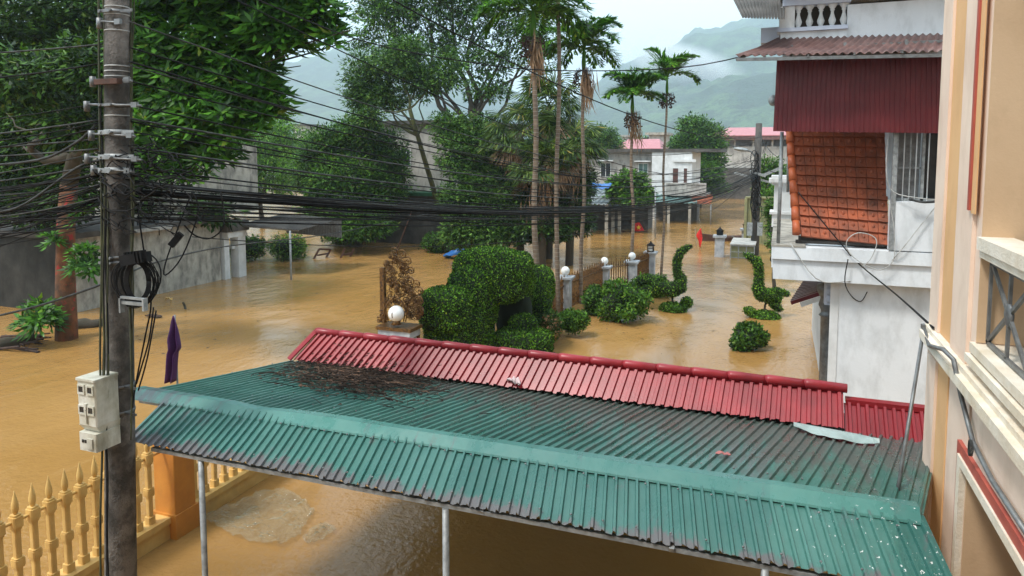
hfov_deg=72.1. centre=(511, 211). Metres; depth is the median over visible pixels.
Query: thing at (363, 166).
cable
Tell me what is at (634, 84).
areca palm
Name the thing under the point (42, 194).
cable
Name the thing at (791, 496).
metal canopy
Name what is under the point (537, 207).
cable
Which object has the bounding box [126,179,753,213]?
cable
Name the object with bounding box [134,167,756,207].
cable
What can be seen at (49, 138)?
cable
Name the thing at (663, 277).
garden shrub
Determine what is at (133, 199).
cable
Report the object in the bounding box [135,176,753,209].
cable
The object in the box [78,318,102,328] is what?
drift log
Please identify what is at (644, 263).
marble fence
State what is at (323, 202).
cable
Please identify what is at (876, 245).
cable
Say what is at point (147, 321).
cable
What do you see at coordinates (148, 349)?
cable
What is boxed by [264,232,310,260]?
bank shrub
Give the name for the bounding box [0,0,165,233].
dark tree
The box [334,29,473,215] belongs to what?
leaning tree
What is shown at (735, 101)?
hill
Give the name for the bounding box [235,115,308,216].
light tree
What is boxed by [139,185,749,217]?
cable
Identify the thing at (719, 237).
gate post
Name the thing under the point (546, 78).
cable
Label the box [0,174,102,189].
cable
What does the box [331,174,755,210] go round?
cable
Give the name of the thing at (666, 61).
areca palm
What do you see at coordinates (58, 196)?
cable
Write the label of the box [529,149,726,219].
long house
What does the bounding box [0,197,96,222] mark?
cable
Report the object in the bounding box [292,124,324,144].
house
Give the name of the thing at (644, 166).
window
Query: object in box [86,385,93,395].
meter window
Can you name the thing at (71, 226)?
cable
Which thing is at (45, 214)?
cable
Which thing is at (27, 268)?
yard building
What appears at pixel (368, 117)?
cable
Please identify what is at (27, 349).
drift litter
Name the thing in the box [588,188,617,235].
shed
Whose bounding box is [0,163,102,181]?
cable
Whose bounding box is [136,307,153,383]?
cable
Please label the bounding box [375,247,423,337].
gate pillar
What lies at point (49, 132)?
cable
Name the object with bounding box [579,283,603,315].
garden shrub
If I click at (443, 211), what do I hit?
cable
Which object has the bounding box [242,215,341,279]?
lean to
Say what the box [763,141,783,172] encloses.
cable
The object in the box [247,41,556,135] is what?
hill
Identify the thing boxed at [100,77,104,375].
cable
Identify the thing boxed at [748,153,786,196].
roadside tree
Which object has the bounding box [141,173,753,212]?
cable
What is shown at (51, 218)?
cable
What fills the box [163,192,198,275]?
cable
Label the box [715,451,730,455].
cloth scrap
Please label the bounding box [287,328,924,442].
red metal roof
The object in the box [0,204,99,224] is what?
cable
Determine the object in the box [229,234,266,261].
bank shrub
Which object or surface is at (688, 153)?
cable
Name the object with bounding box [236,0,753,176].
cable
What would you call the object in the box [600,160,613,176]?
window
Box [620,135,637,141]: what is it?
house
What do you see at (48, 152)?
cable
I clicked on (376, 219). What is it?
cable
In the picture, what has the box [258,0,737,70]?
cable
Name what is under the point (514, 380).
cloth scrap
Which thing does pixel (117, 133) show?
utility pole
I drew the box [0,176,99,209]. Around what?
cable
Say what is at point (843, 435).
bent sheet
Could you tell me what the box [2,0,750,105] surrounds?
sky
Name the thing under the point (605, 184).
roof tarp
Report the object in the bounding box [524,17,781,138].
hill
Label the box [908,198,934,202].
cable
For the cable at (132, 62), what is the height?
1.866 m
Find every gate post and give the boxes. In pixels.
[713,227,726,256]
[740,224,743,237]
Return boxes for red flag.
[695,228,701,247]
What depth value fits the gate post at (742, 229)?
44.58 m
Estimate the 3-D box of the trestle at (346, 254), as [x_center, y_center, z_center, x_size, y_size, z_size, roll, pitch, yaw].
[-8.947,2.293,38.161,0.312,0.666,0.962,4,6,38]
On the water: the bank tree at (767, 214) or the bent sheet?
the bank tree at (767, 214)
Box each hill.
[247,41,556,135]
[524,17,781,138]
[525,72,775,138]
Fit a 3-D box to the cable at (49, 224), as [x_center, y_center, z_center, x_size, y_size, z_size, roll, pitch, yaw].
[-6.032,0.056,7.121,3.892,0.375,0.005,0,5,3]
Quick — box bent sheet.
[794,422,879,443]
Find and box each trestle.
[313,248,330,258]
[340,248,354,257]
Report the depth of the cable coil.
6.77 m
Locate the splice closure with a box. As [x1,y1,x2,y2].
[168,231,183,247]
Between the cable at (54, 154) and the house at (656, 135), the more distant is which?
the house at (656, 135)
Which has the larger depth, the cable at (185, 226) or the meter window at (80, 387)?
the cable at (185, 226)
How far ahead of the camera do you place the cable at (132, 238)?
6.85 m
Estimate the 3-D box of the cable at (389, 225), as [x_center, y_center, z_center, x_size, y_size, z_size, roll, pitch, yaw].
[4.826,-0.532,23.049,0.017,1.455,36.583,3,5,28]
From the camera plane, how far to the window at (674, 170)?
58.93 m
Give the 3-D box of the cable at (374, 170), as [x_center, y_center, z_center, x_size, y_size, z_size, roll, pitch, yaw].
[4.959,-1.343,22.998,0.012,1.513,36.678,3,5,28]
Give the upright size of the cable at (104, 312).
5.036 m
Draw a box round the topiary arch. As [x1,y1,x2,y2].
[417,245,555,351]
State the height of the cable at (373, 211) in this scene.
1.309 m
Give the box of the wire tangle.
[92,136,206,236]
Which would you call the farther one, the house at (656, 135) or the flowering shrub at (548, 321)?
the house at (656, 135)
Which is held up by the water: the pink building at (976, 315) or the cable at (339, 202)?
the pink building at (976, 315)
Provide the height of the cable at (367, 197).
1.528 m
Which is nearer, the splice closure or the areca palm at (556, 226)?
the splice closure
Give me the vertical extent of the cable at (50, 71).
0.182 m
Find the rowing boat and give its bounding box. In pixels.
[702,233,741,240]
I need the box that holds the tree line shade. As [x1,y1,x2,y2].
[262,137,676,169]
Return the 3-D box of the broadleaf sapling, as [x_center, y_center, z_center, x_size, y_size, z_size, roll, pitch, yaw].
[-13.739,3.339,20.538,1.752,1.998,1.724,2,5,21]
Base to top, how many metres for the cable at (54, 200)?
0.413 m
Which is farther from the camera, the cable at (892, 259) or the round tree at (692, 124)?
the round tree at (692, 124)
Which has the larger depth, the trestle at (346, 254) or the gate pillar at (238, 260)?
the trestle at (346, 254)
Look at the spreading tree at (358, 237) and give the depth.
40.70 m
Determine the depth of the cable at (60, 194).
7.07 m
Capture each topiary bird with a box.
[634,243,693,312]
[741,252,790,320]
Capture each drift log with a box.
[0,333,35,346]
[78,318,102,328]
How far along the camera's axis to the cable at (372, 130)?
10.03 m
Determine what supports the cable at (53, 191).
attached to the utility pole at (117, 133)
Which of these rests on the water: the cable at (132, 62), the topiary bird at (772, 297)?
the topiary bird at (772, 297)
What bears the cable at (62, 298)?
attached to the utility pole at (117, 133)
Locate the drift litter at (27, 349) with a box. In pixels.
[0,333,50,352]
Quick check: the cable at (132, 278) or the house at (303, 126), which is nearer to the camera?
the cable at (132, 278)
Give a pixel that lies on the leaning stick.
(401, 236)
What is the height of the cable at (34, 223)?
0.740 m
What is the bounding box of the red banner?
[621,221,647,231]
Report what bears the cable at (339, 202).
attached to the utility pole at (117, 133)
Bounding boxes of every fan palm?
[474,95,562,250]
[506,132,581,265]
[507,68,590,258]
[530,110,610,265]
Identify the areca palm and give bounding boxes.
[468,0,594,326]
[537,14,623,303]
[554,0,560,312]
[600,67,667,259]
[637,46,701,274]
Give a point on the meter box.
(98, 411)
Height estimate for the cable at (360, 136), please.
1.680 m
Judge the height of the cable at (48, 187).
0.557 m
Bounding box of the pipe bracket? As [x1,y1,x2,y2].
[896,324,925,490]
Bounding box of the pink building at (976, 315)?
[919,0,1023,575]
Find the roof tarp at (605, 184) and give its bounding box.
[592,183,611,189]
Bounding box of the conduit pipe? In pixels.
[923,323,1023,533]
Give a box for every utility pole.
[83,0,141,575]
[733,123,778,254]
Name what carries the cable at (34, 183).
attached to the utility pole at (117, 133)
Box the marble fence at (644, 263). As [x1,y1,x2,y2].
[552,241,657,311]
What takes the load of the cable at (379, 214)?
attached to the utility pole at (754, 231)
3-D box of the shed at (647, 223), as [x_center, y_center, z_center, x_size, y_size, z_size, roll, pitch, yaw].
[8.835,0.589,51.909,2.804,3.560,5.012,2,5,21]
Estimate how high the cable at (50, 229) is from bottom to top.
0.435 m
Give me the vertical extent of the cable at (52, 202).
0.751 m
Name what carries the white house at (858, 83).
on the water
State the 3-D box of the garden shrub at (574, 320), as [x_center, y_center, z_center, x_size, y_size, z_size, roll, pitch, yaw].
[1.893,3.376,21.608,1.117,0.916,0.975,2,5,21]
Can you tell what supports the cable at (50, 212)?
attached to the utility pole at (117, 133)
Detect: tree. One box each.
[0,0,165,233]
[0,0,361,341]
[0,1,248,232]
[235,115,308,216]
[260,113,348,194]
[285,110,418,245]
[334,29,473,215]
[339,0,574,119]
[422,107,524,251]
[494,161,601,247]
[565,120,629,148]
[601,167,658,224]
[661,110,734,206]
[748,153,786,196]
[759,195,775,286]
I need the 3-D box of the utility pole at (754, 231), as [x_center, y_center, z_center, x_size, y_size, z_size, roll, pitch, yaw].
[13.697,-0.716,39.006,2.670,8.297,1.231,0,5,-2]
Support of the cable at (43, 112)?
attached to the utility pole at (117, 133)
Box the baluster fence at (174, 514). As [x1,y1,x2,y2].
[0,444,276,575]
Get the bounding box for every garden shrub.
[557,306,590,334]
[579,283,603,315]
[594,276,653,322]
[628,271,668,297]
[727,320,770,351]
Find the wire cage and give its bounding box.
[730,238,756,258]
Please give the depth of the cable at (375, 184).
9.66 m
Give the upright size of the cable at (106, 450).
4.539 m
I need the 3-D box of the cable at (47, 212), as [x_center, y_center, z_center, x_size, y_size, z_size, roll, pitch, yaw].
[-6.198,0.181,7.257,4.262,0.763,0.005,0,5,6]
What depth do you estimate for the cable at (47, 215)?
7.04 m
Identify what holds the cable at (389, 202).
attached to the utility pole at (754, 231)
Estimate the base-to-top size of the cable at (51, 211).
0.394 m
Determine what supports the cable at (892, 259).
attached to the white house at (858, 83)
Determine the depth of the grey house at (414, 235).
44.25 m
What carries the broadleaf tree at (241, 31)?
in the water
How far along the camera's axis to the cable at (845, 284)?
13.43 m
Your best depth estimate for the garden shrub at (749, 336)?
19.96 m
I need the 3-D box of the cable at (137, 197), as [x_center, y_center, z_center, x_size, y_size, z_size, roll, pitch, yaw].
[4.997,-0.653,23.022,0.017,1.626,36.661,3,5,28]
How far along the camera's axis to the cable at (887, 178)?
12.93 m
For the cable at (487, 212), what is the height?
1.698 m
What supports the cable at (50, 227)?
attached to the utility pole at (117, 133)
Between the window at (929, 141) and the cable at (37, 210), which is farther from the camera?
the window at (929, 141)
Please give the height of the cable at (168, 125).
1.452 m
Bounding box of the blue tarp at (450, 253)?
[443,249,463,257]
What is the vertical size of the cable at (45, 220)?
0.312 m
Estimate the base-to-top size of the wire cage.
1.080 m
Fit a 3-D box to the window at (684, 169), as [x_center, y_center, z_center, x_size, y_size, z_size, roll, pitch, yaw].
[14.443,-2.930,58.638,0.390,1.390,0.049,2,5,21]
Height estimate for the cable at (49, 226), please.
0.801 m
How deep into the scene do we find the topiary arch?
18.98 m
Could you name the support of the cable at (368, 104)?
attached to the utility pole at (754, 231)
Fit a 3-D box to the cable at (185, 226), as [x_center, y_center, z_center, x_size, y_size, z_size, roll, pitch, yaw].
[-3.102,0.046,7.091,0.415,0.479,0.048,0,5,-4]
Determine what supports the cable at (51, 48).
attached to the utility pole at (117, 133)
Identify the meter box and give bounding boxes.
[75,370,120,452]
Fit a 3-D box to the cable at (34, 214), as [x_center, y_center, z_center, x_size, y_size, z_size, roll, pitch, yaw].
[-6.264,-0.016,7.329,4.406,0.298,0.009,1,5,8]
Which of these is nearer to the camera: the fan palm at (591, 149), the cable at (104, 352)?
the cable at (104, 352)
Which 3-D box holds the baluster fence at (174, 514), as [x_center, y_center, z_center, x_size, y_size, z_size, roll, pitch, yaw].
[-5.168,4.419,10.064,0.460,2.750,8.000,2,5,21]
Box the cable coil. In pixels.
[111,250,161,312]
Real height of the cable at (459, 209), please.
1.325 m
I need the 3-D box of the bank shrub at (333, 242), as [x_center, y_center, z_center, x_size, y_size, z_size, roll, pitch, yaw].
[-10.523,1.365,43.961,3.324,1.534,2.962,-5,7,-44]
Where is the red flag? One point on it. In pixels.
(699, 235)
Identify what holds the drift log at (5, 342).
on the water
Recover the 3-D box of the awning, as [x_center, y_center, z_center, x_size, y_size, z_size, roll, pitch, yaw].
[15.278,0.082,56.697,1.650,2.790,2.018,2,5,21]
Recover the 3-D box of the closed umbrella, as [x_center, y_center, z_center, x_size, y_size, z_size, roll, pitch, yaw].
[-4.973,2.979,10.394,0.181,2.906,0.209,0,5,3]
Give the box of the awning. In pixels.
[692,194,712,224]
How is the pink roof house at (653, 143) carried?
on the water
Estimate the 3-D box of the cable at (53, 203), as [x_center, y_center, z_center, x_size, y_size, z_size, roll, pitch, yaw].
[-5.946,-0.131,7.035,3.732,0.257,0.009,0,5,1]
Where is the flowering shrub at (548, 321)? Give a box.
[538,308,564,341]
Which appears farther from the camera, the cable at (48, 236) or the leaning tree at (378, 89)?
the leaning tree at (378, 89)
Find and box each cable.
[0,43,102,52]
[0,63,102,77]
[0,102,102,118]
[0,119,102,133]
[0,121,102,140]
[0,124,97,165]
[0,126,102,147]
[0,148,101,156]
[0,151,98,173]
[0,159,102,212]
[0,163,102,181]
[0,173,102,206]
[0,174,91,191]
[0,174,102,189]
[0,176,85,187]
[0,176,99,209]
[0,178,99,201]
[0,185,98,195]
[0,185,99,198]
[0,186,89,194]
[0,186,99,213]
[0,189,99,215]
[0,194,99,226]
[0,196,99,208]
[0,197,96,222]
[0,197,98,216]
[0,198,99,225]
[0,199,95,228]
[0,199,97,236]
[0,200,96,235]
[0,201,98,246]
[0,202,98,214]
[0,203,99,220]
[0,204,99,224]
[0,210,99,211]
[0,213,98,231]
[0,214,427,315]
[0,215,99,238]
[0,216,99,219]
[0,217,96,221]
[0,219,99,223]
[0,222,99,233]
[1,170,97,207]
[1,171,89,190]
[1,176,96,192]
[1,207,76,234]
[1,224,95,244]
[4,138,98,147]
[4,183,102,209]
[4,190,90,218]
[7,201,97,218]
[25,221,99,231]
[29,190,102,196]
[97,0,102,575]
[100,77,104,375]
[102,0,105,375]
[103,197,106,575]
[104,181,108,575]
[106,191,109,429]
[125,178,755,215]
[126,177,754,214]
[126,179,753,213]
[127,177,744,210]
[128,0,133,395]
[129,21,755,173]
[129,47,753,174]
[129,61,754,182]
[129,65,755,180]
[130,0,134,439]
[130,118,756,186]
[130,120,753,197]
[130,128,134,422]
[130,146,755,198]
[130,149,754,202]
[130,180,741,218]
[130,184,739,216]
[132,81,756,181]
[132,209,151,409]
[134,132,756,193]
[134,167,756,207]
[134,186,751,225]
[135,171,754,208]
[135,174,753,212]
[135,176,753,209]
[135,177,746,209]
[135,179,754,223]
[135,186,744,212]
[136,175,755,215]
[136,176,754,219]
[136,191,737,220]
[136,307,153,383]
[138,107,754,186]
[138,173,754,209]
[138,310,156,390]
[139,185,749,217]
[140,175,751,218]
[140,182,748,214]
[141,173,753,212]
[142,180,745,220]
[143,174,756,208]
[149,184,746,219]
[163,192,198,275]
[184,192,224,238]
[192,181,754,246]
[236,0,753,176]
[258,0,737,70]
[267,174,751,207]
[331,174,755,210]
[392,0,758,138]
[608,142,754,155]
[635,160,752,175]
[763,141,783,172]
[790,208,933,282]
[798,192,933,328]
[844,259,866,301]
[846,202,894,269]
[886,138,934,199]
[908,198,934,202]
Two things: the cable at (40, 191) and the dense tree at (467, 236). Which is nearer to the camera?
the cable at (40, 191)
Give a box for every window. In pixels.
[77,384,84,394]
[78,404,85,414]
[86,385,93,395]
[87,405,94,416]
[137,215,158,225]
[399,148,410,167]
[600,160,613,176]
[634,161,650,172]
[672,168,678,182]
[683,168,687,182]
[896,133,937,200]
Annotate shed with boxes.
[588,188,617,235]
[609,203,652,232]
[656,194,699,223]
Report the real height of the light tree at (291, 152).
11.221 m
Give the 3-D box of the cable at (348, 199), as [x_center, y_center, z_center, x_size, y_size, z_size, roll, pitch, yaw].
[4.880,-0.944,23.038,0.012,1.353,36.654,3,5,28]
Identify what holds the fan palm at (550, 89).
in the water
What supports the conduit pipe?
attached to the pink building at (976, 315)
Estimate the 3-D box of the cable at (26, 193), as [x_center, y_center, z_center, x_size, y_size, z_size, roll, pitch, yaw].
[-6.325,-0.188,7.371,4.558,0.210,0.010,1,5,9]
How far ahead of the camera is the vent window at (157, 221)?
27.50 m
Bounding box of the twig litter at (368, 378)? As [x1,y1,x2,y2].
[251,343,490,413]
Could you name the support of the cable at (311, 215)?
attached to the utility pole at (754, 231)
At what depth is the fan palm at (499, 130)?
35.65 m
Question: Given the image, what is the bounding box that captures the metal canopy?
[135,360,951,575]
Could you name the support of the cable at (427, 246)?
attached to the utility pole at (754, 231)
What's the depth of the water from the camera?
18.32 m
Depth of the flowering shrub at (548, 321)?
20.39 m
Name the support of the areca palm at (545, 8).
in the water
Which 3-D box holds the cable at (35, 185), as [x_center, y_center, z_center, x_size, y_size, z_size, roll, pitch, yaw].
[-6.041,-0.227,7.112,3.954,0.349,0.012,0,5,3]
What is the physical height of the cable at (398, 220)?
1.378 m
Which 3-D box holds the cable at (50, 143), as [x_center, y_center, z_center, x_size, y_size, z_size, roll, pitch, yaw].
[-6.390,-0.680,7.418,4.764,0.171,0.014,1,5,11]
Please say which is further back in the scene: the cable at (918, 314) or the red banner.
the red banner
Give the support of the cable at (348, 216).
attached to the utility pole at (754, 231)
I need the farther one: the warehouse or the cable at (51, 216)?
the warehouse
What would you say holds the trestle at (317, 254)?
in the water
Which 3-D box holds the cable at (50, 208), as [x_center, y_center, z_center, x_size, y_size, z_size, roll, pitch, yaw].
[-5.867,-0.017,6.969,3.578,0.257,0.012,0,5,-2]
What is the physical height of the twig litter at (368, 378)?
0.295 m
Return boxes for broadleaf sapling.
[4,293,70,341]
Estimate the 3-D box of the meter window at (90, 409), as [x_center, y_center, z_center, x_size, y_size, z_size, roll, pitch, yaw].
[-4.040,1.916,6.750,0.088,0.096,0.011,2,5,21]
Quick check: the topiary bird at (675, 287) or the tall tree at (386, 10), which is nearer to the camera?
the topiary bird at (675, 287)
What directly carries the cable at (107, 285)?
attached to the utility pole at (117, 133)
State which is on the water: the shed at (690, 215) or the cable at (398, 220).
the shed at (690, 215)
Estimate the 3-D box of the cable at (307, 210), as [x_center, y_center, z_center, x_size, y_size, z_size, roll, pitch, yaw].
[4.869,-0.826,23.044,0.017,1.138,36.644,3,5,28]
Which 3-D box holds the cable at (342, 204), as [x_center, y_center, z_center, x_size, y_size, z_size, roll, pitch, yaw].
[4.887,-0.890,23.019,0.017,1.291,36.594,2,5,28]
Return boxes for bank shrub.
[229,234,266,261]
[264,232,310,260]
[320,229,367,244]
[418,231,453,253]
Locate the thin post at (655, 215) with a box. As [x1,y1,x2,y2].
[654,187,655,237]
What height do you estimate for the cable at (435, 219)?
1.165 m
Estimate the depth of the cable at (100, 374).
6.85 m
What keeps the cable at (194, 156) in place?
attached to the utility pole at (754, 231)
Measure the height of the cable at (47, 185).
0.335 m
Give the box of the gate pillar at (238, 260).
[220,220,248,279]
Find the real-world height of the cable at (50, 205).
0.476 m
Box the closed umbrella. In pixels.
[164,315,180,383]
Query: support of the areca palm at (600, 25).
in the water
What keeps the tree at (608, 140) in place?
on the water
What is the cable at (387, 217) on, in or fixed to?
attached to the utility pole at (754, 231)
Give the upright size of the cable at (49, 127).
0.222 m
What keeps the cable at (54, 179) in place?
attached to the utility pole at (117, 133)
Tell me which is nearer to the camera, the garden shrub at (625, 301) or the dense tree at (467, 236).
the garden shrub at (625, 301)
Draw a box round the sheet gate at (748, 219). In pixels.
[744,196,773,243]
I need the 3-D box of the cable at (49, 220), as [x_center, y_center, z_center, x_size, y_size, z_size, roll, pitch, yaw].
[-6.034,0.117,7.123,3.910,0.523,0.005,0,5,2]
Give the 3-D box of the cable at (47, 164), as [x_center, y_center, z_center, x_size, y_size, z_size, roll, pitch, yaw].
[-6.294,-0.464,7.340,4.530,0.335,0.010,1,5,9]
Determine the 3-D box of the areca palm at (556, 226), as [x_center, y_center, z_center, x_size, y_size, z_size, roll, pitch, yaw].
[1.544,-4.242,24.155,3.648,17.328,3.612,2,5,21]
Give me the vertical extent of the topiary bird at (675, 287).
2.515 m
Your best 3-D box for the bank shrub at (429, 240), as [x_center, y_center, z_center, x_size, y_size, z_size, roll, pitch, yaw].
[-4.163,1.743,40.246,2.363,1.443,2.272,2,5,21]
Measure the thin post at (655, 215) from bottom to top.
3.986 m
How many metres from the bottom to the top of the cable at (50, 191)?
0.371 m
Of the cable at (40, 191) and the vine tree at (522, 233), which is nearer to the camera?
the cable at (40, 191)
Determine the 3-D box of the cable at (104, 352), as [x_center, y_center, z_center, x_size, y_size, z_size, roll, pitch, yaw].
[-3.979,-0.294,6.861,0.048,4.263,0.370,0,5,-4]
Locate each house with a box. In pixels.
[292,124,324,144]
[362,119,516,243]
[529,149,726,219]
[619,139,668,148]
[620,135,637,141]
[645,132,672,142]
[734,0,944,404]
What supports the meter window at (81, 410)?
in the meter box
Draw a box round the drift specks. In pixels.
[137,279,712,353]
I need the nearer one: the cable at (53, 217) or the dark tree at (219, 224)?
the cable at (53, 217)
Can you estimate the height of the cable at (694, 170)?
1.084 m
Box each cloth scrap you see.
[507,376,520,385]
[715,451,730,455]
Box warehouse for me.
[710,127,786,198]
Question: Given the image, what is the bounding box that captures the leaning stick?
[391,213,411,263]
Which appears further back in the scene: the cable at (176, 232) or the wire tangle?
the cable at (176, 232)
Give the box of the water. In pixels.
[0,175,889,575]
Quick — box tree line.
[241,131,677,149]
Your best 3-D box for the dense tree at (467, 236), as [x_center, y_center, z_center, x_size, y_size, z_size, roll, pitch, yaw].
[-1.702,-1.128,36.949,5.703,8.784,6.599,-2,5,-26]
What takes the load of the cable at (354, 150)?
attached to the utility pole at (754, 231)
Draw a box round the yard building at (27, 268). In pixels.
[0,145,258,311]
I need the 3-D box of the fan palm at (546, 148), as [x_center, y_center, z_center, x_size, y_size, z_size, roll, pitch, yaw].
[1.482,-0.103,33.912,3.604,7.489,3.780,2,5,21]
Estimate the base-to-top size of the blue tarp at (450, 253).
0.566 m
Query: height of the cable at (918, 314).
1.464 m

